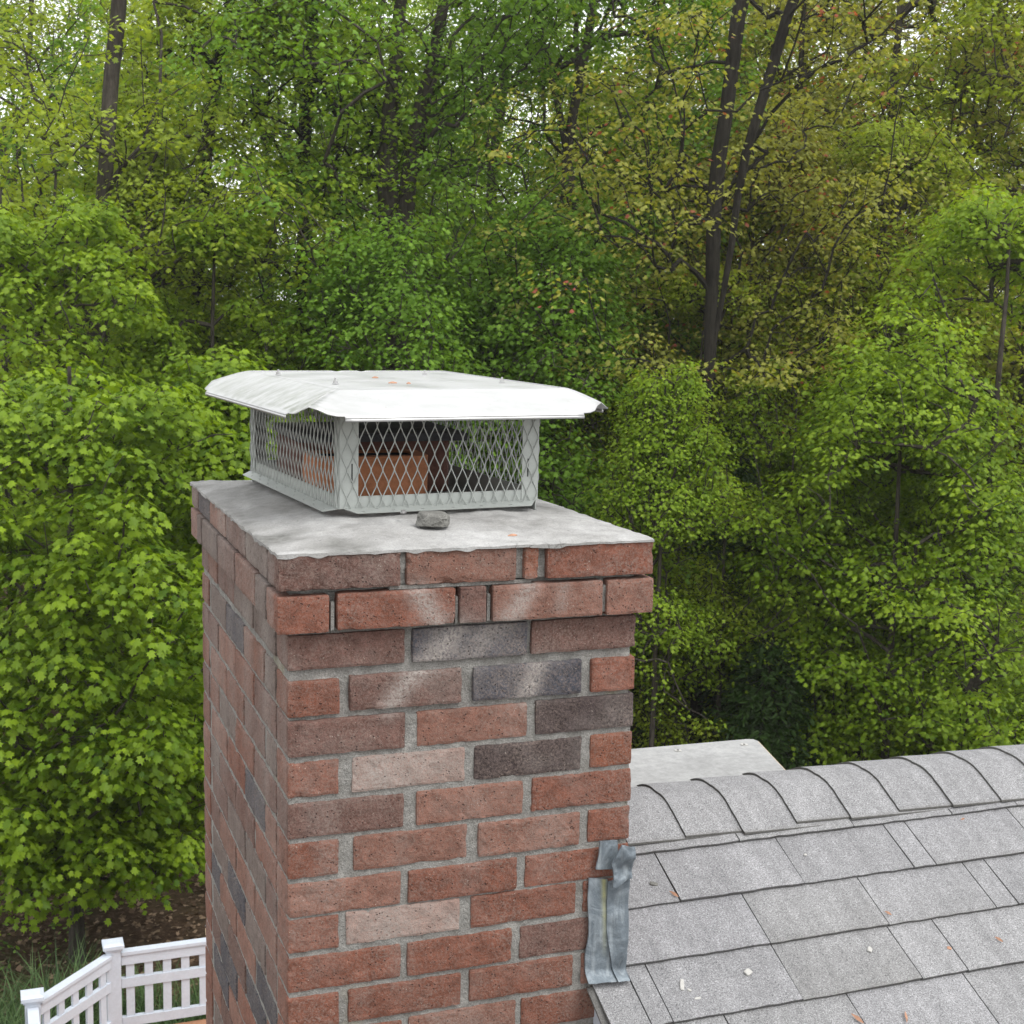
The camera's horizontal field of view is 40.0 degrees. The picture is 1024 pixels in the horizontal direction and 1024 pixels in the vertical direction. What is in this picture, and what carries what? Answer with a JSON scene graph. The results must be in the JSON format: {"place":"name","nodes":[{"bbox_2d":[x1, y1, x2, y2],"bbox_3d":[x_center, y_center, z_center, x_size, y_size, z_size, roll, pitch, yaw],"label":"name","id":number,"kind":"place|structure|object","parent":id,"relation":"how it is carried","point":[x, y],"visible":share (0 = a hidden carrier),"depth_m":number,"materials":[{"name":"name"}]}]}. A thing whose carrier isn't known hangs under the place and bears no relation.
{"place":"outdoors","nodes":[
{"label":"outdoors","id":0,"kind":"place"},
{"bbox_2d":[0,0,1022,304],"label":"sky","id":1,"kind":"structure","parent":0,"point":[56,8],"materials":[{"name":"white"}]},
{"bbox_2d":[0,320,1023,1022],"bbox_3d":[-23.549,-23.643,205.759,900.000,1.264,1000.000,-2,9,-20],"label":"ground","id":2,"kind":"structure","parent":0,"point":[168,930],"depth_m":18.10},
{"bbox_2d":[0,981,51,1023],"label":"grass tuft","id":3,"kind":"object","parent":2,"relation":"on","point":[12,1022],"visible":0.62,"depth_m":14.21,"materials":[{"name":"green plant"}]},
{"bbox_2d":[0,959,80,1023],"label":"grass tuft","id":4,"kind":"object","parent":2,"relation":"on","point":[11,1007],"visible":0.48,"depth_m":14.63,"materials":[{"name":"green plant"}]},
{"bbox_2d":[1,978,98,1023],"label":"grass tuft","id":5,"kind":"object","parent":2,"relation":"on","point":[41,1015],"visible":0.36,"depth_m":14.22,"materials":[{"name":"green plant"}]},
{"bbox_2d":[0,928,154,1023],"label":"grass tuft","id":6,"kind":"object","parent":2,"relation":"on","point":[33,984],"visible":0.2,"depth_m":15.06,"materials":[{"name":"green plant"}]},
{"bbox_2d":[0,0,167,607],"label":"forest tree","id":7,"kind":"object","parent":2,"relation":"on","point":[39,27],"visible":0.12,"depth_m":31.14,"materials":[{"name":"yellow plant"}]},
{"bbox_2d":[0,188,188,816],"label":"maple tree","id":8,"kind":"object","parent":2,"relation":"on","point":[23,251],"visible":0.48,"depth_m":18.91,"materials":[{"name":"green plant"}]},
{"bbox_2d":[0,0,190,580],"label":"forest tree","id":9,"kind":"object","parent":2,"relation":"on","point":[54,42],"visible":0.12,"depth_m":26.29,"materials":[{"name":"green plant"}]},
{"bbox_2d":[0,0,245,523],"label":"forest tree","id":10,"kind":"object","parent":2,"relation":"on","point":[44,191],"visible":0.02,"depth_m":39.35,"materials":[{"name":"green plant"}]},
{"bbox_2d":[68,946,198,1023],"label":"grass tuft","id":11,"kind":"object","parent":2,"relation":"on","point":[138,1005],"visible":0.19,"depth_m":15.10,"materials":[{"name":"green plant"}]},
{"bbox_2d":[0,359,276,963],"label":"maple tree","id":12,"kind":"object","parent":2,"relation":"on","point":[134,836],"visible":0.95,"depth_m":15.07,"materials":[{"name":"green plant"}]},
{"bbox_2d":[97,990,205,1023],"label":"grass tuft","id":13,"kind":"object","parent":2,"relation":"on","point":[186,1019],"visible":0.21,"depth_m":14.54,"materials":[{"name":"green plant"}]},
{"bbox_2d":[10,345,314,782],"bbox_3d":[-3.632,1.740,18.630,5.825,7.931,5.520,-2,9,-20],"label":"maple tree","id":14,"kind":"object","parent":2,"relation":"on","point":[236,417],"visible":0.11,"depth_m":17.18,"materials":[{"name":"green plant"}]},
{"bbox_2d":[125,961,205,1023],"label":"grass tuft","id":15,"kind":"object","parent":2,"relation":"on","point":[193,999],"visible":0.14,"depth_m":14.81,"materials":[{"name":"green plant"}]},
{"bbox_2d":[18,139,325,594],"bbox_3d":[-5.837,-0.752,24.376,6.322,11.017,6.070,-2,9,-20],"label":"young tree","id":16,"kind":"object","parent":2,"relation":"on","point":[192,280],"visible":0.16,"depth_m":22.84,"materials":[{"name":"green plant"}]},
{"bbox_2d":[0,0,368,753],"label":"forest tree","id":17,"kind":"object","parent":2,"relation":"on","point":[108,176],"visible":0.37,"depth_m":21.44,"materials":[{"name":"green plant"}]},
{"bbox_2d":[176,1019,205,1023],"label":"wooden deck","id":18,"kind":"structure","parent":2,"relation":"on","point":[202,1021],"depth_m":13.31,"materials":[{"name":"orange wood"}]},
{"bbox_2d":[20,937,206,1023],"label":"deck railing","id":19,"kind":"object","parent":18,"relation":"on","point":[105,968],"visible":0.42,"depth_m":13.00,"materials":[{"name":"white plastic"}]},
{"bbox_2d":[29,0,362,585],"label":"forest tree","id":20,"kind":"object","parent":2,"relation":"on","point":[134,57],"visible":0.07,"depth_m":32.80,"materials":[{"name":"green plant"}]},
{"bbox_2d":[55,202,348,657],"bbox_3d":[-4.445,0.243,21.788,4.120,9.906,4.526,10,12,44],"label":"young tree","id":21,"kind":"object","parent":2,"relation":"on","point":[159,342],"visible":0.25,"depth_m":21.12,"materials":[{"name":"green plant"}]},
{"bbox_2d":[3,0,441,579],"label":"forest tree","id":22,"kind":"object","parent":2,"relation":"on","point":[199,4],"visible":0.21,"depth_m":23.78,"materials":[{"name":"green plant"}]},
{"bbox_2d":[127,0,378,421],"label":"forest tree","id":23,"kind":"object","parent":2,"relation":"on","point":[243,74],"visible":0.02,"depth_m":30.74,"materials":[{"name":"green plant"}]},
{"bbox_2d":[59,0,484,370],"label":"forest tree","id":24,"kind":"object","parent":2,"relation":"on","point":[308,93],"visible":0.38,"depth_m":22.91,"materials":[{"name":"green plant"}]},
{"bbox_2d":[148,135,461,420],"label":"young tree","id":25,"kind":"object","parent":2,"relation":"on","point":[287,165],"visible":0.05,"depth_m":23.83,"materials":[{"name":"green plant"}]},
{"bbox_2d":[225,0,542,421],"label":"forest tree","id":26,"kind":"object","parent":2,"relation":"on","point":[362,40],"visible":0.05,"depth_m":37.54,"materials":[{"name":"green plant"}]},
{"bbox_2d":[122,0,662,488],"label":"forest tree","id":27,"kind":"object","parent":2,"relation":"on","point":[524,50],"visible":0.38,"depth_m":22.59,"materials":[{"name":"green plant"}]},
{"bbox_2d":[172,203,633,594],"bbox_3d":[-1.781,0.170,22.178,7.740,9.867,6.056,-2,9,-20],"label":"maple tree","id":28,"kind":"object","parent":2,"relation":"on","point":[388,301],"visible":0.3,"depth_m":20.92,"materials":[{"name":"green plant"}]},
{"bbox_2d":[190,432,653,1023],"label":"brick chimney","id":29,"kind":"object","parent":2,"relation":"on","point":[416,766],"visible":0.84,"depth_m":2.35,"materials":[{"name":"brick"}]},
{"bbox_2d":[273,421,466,442],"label":"cover slab","id":30,"kind":"structure","parent":29,"relation":"on","point":[395,426],"depth_m":2.76,"materials":[{"name":"stone"}]},
{"bbox_2d":[205,369,607,513],"bbox_3d":[-0.225,-0.149,2.743,0.619,0.245,0.762,-3,9,-25],"label":"chimney cap","id":31,"kind":"object","parent":29,"relation":"on","point":[348,401],"visible":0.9,"depth_m":2.50,"materials":[{"name":"paint"}]},
{"bbox_2d":[416,511,449,526],"bbox_3d":[-0.133,0.011,2.352,0.053,0.022,0.040,3,9,8],"label":"mortar lump","id":32,"kind":"object","parent":29,"relation":"on","point":[433,518],"visible":1,"depth_m":2.34,"materials":[{"name":"grey concrete"}]},
{"bbox_2d":[0,627,912,969],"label":"undergrowth","id":33,"kind":"object","parent":2,"relation":"on","point":[52,925],"visible":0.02,"depth_m":17.70,"materials":[{"name":"green plant"}]},
{"bbox_2d":[346,0,645,485],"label":"forest tree","id":34,"kind":"object","parent":2,"relation":"on","point":[433,14],"visible":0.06,"depth_m":30.14,"materials":[{"name":"green plant"}]},
{"bbox_2d":[352,4,641,420],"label":"forest tree","id":35,"kind":"object","parent":2,"relation":"on","point":[479,185],"visible":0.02,"depth_m":33.50,"materials":[{"name":"green plant"}]},
{"bbox_2d":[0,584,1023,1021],"bbox_3d":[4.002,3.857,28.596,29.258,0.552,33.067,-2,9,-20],"label":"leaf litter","id":36,"kind":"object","parent":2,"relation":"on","point":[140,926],"depth_m":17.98,"materials":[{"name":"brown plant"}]},
{"bbox_2d":[0,0,1023,547],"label":"woodland","id":37,"kind":"object","parent":2,"relation":"on","point":[516,162],"visible":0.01,"depth_m":44.96,"materials":[{"name":"green plant"}]},
{"bbox_2d":[362,0,802,530],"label":"forest tree","id":38,"kind":"object","parent":2,"relation":"on","point":[580,57],"visible":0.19,"depth_m":24.63,"materials":[{"name":"green plant"}]},
{"bbox_2d":[430,181,735,694],"bbox_3d":[0.836,-0.136,22.869,6.122,10.453,6.392,6,10,28],"label":"maple tree","id":39,"kind":"object","parent":2,"relation":"on","point":[580,250],"visible":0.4,"depth_m":21.62,"materials":[{"name":"green plant"}]},
{"bbox_2d":[205,743,1023,1023],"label":"house","id":40,"kind":"structure","parent":2,"relation":"on","point":[779,915],"depth_m":2.72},
{"bbox_2d":[650,881,657,885],"bbox_3d":[0.269,0.705,2.667,0.017,0.007,0.008,1,9,-3],"label":"roof chip","id":41,"kind":"object","parent":40,"relation":"on","point":[653,883],"visible":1,"depth_m":2.67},
{"bbox_2d":[680,979,683,990],"bbox_3d":[0.300,0.835,2.483,0.008,0.012,0.022,2,9,3],"label":"roof chip","id":42,"kind":"object","parent":40,"relation":"on","point":[682,984],"visible":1,"depth_m":2.48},
{"bbox_2d":[629,739,784,786],"bbox_3d":[0.330,0.778,3.085,0.640,0.422,0.392,-2,9,-20],"label":"board cover","id":43,"kind":"object","parent":40,"relation":"on","point":[674,763],"visible":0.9,"depth_m":3.15,"materials":[{"name":"white metal"}]},
{"bbox_2d":[744,968,752,975],"bbox_3d":[0.425,0.829,2.531,0.012,0.010,0.014,9,12,43],"label":"roof chip","id":44,"kind":"object","parent":40,"relation":"on","point":[748,972],"visible":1,"depth_m":2.53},
{"bbox_2d":[851,1013,863,1022],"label":"seed wing","id":45,"kind":"structure","parent":40,"relation":"on","point":[858,1018],"depth_m":2.48,"materials":[{"name":"orange plant"}]},
{"bbox_2d":[478,17,755,451],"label":"forest tree","id":46,"kind":"object","parent":2,"relation":"on","point":[612,104],"visible":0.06,"depth_m":32.08,"materials":[{"name":"green plant"}]},
{"bbox_2d":[515,88,765,731],"bbox_3d":[2.175,-1.333,25.182,4.761,12.116,5.183,-2,9,-20],"label":"young tree","id":47,"kind":"object","parent":2,"relation":"on","point":[611,134],"visible":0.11,"depth_m":24.60,"materials":[{"name":"green plant"}]},
{"bbox_2d":[435,0,862,659],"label":"forest tree","id":48,"kind":"object","parent":2,"relation":"on","point":[687,98],"visible":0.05,"depth_m":28.81,"materials":[{"name":"yellow plant"}]},
{"bbox_2d":[572,356,765,746],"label":"young tree","id":49,"kind":"object","parent":2,"relation":"on","point":[655,439],"visible":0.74,"depth_m":19.25,"materials":[{"name":"green plant"}]},
{"bbox_2d":[544,265,815,741],"bbox_3d":[2.795,0.511,23.292,5.284,9.105,4.686,-2,9,-20],"label":"young tree","id":50,"kind":"object","parent":2,"relation":"on","point":[691,298],"visible":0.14,"depth_m":22.06,"materials":[{"name":"green plant"}]},
{"bbox_2d":[628,609,738,748],"bbox_3d":[2.369,3.330,22.114,2.665,3.895,3.198,5,9,24],"label":"shrub","id":51,"kind":"object","parent":2,"relation":"on","point":[639,695],"visible":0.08,"depth_m":22.00,"materials":[{"name":"green plant"}]},
{"bbox_2d":[671,657,732,741],"bbox_3d":[4.151,3.325,24.789,2.733,3.097,3.485,10,12,44],"label":"shrub","id":52,"kind":"object","parent":2,"relation":"on","point":[707,710],"depth_m":24.30,"materials":[{"name":"green plant"}]},
{"bbox_2d":[630,422,794,747],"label":"hemlock tree","id":53,"kind":"object","parent":2,"relation":"on","point":[745,477],"visible":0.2,"depth_m":21.70,"materials":[{"name":"green plant"}]},
{"bbox_2d":[461,0,1000,742],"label":"forest tree","id":54,"kind":"object","parent":2,"relation":"on","point":[715,206],"visible":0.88,"depth_m":21.00,"materials":[{"name":"green plant"}]},
{"bbox_2d":[580,93,892,599],"bbox_3d":[3.902,-1.208,24.863,5.713,12.051,5.713,-2,9,-20],"label":"young tree","id":55,"kind":"object","parent":2,"relation":"on","point":[770,198],"visible":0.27,"depth_m":23.79,"materials":[{"name":"green plant"}]},
{"bbox_2d":[632,465,840,762],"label":"young tree","id":56,"kind":"object","parent":2,"relation":"on","point":[712,590],"visible":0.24,"depth_m":20.65,"materials":[{"name":"green plant"}]},
{"bbox_2d":[624,17,855,565],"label":"forest tree","id":57,"kind":"object","parent":2,"relation":"on","point":[767,156],"depth_m":38.02,"materials":[{"name":"green plant"}]},
{"bbox_2d":[709,629,824,769],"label":"hemlock tree","id":58,"kind":"object","parent":2,"relation":"on","point":[776,742],"visible":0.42,"depth_m":19.93,"materials":[{"name":"green plant"}]},
{"bbox_2d":[658,358,887,765],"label":"young tree","id":59,"kind":"object","parent":2,"relation":"on","point":[761,427],"visible":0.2,"depth_m":21.35,"materials":[{"name":"green plant"}]},
{"bbox_2d":[586,0,1003,587],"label":"forest tree","id":60,"kind":"object","parent":2,"relation":"on","point":[802,59],"visible":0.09,"depth_m":27.59,"materials":[{"name":"green plant"}]},
{"bbox_2d":[626,0,979,456],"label":"forest tree","id":61,"kind":"object","parent":2,"relation":"on","point":[818,61],"visible":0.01,"depth_m":32.07,"materials":[{"name":"green plant"}]},
{"bbox_2d":[669,562,940,766],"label":"young tree","id":62,"kind":"object","parent":2,"relation":"on","point":[833,703],"visible":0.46,"depth_m":20.23,"materials":[{"name":"green plant"}]},
{"bbox_2d":[600,0,1023,643],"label":"forest tree","id":63,"kind":"object","parent":2,"relation":"on","point":[890,112],"visible":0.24,"depth_m":24.28,"materials":[{"name":"green plant"}]},
{"bbox_2d":[756,257,871,428],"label":"bare tree","id":64,"kind":"object","parent":2,"relation":"on","point":[827,308],"visible":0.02,"depth_m":27.97,"materials":[{"name":"brown plant"}]},
{"bbox_2d":[783,267,900,552],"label":"bare tree","id":65,"kind":"object","parent":2,"relation":"on","point":[844,323],"visible":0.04,"depth_m":28.98,"materials":[{"name":"brown plant"}]},
{"bbox_2d":[698,111,1023,731],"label":"young tree","id":66,"kind":"object","parent":2,"relation":"on","point":[877,146],"visible":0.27,"depth_m":22.72,"materials":[{"name":"green plant"}]},
{"bbox_2d":[702,183,1023,762],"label":"maple tree","id":67,"kind":"object","parent":2,"relation":"on","point":[996,231],"visible":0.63,"depth_m":18.81,"materials":[{"name":"green plant"}]},
{"bbox_2d":[719,349,1023,758],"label":"maple tree","id":68,"kind":"object","parent":2,"relation":"on","point":[891,672],"visible":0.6,"depth_m":19.18,"materials":[{"name":"green plant"}]},
{"bbox_2d":[729,343,1015,761],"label":"young tree","id":69,"kind":"object","parent":2,"relation":"on","point":[784,469],"visible":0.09,"depth_m":21.92,"materials":[{"name":"green plant"}]},
{"bbox_2d":[742,0,1023,639],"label":"forest tree","id":70,"kind":"object","parent":2,"relation":"on","point":[905,106],"visible":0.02,"depth_m":26.94,"materials":[{"name":"yellow plant"}]},
{"bbox_2d":[764,0,1023,635],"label":"forest tree","id":71,"kind":"object","parent":2,"relation":"on","point":[917,23],"visible":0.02,"depth_m":32.03,"materials":[{"name":"yellow plant"}]},
{"bbox_2d":[830,684,986,755],"bbox_3d":[7.017,3.689,25.662,4.286,2.230,4.160,-2,9,-20],"label":"shrub","id":72,"kind":"object","parent":2,"relation":"on","point":[919,753],"visible":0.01,"depth_m":24.03,"materials":[{"name":"green plant"}]},
{"bbox_2d":[794,0,1023,721],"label":"forest tree","id":73,"kind":"object","parent":2,"relation":"on","point":[991,40],"visible":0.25,"depth_m":23.84,"materials":[{"name":"green plant"}]},
{"bbox_2d":[794,458,1023,761],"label":"young tree","id":74,"kind":"object","parent":2,"relation":"on","point":[953,537],"visible":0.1,"depth_m":21.14,"materials":[{"name":"green plant"}]},
{"bbox_2d":[863,2,1023,467],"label":"forest tree","id":75,"kind":"object","parent":2,"relation":"on","point":[1021,148],"visible":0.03,"depth_m":28.39,"materials":[{"name":"green plant"}]},
{"bbox_2d":[878,661,1023,755],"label":"shrub","id":76,"kind":"object","parent":2,"relation":"on","point":[925,739],"visible":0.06,"depth_m":23.77,"materials":[{"name":"green plant"}]},
{"bbox_2d":[960,323,1017,665],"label":"bare tree","id":77,"kind":"object","parent":2,"relation":"on","point":[998,419],"visible":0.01,"depth_m":28.12,"materials":[{"name":"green plant"}]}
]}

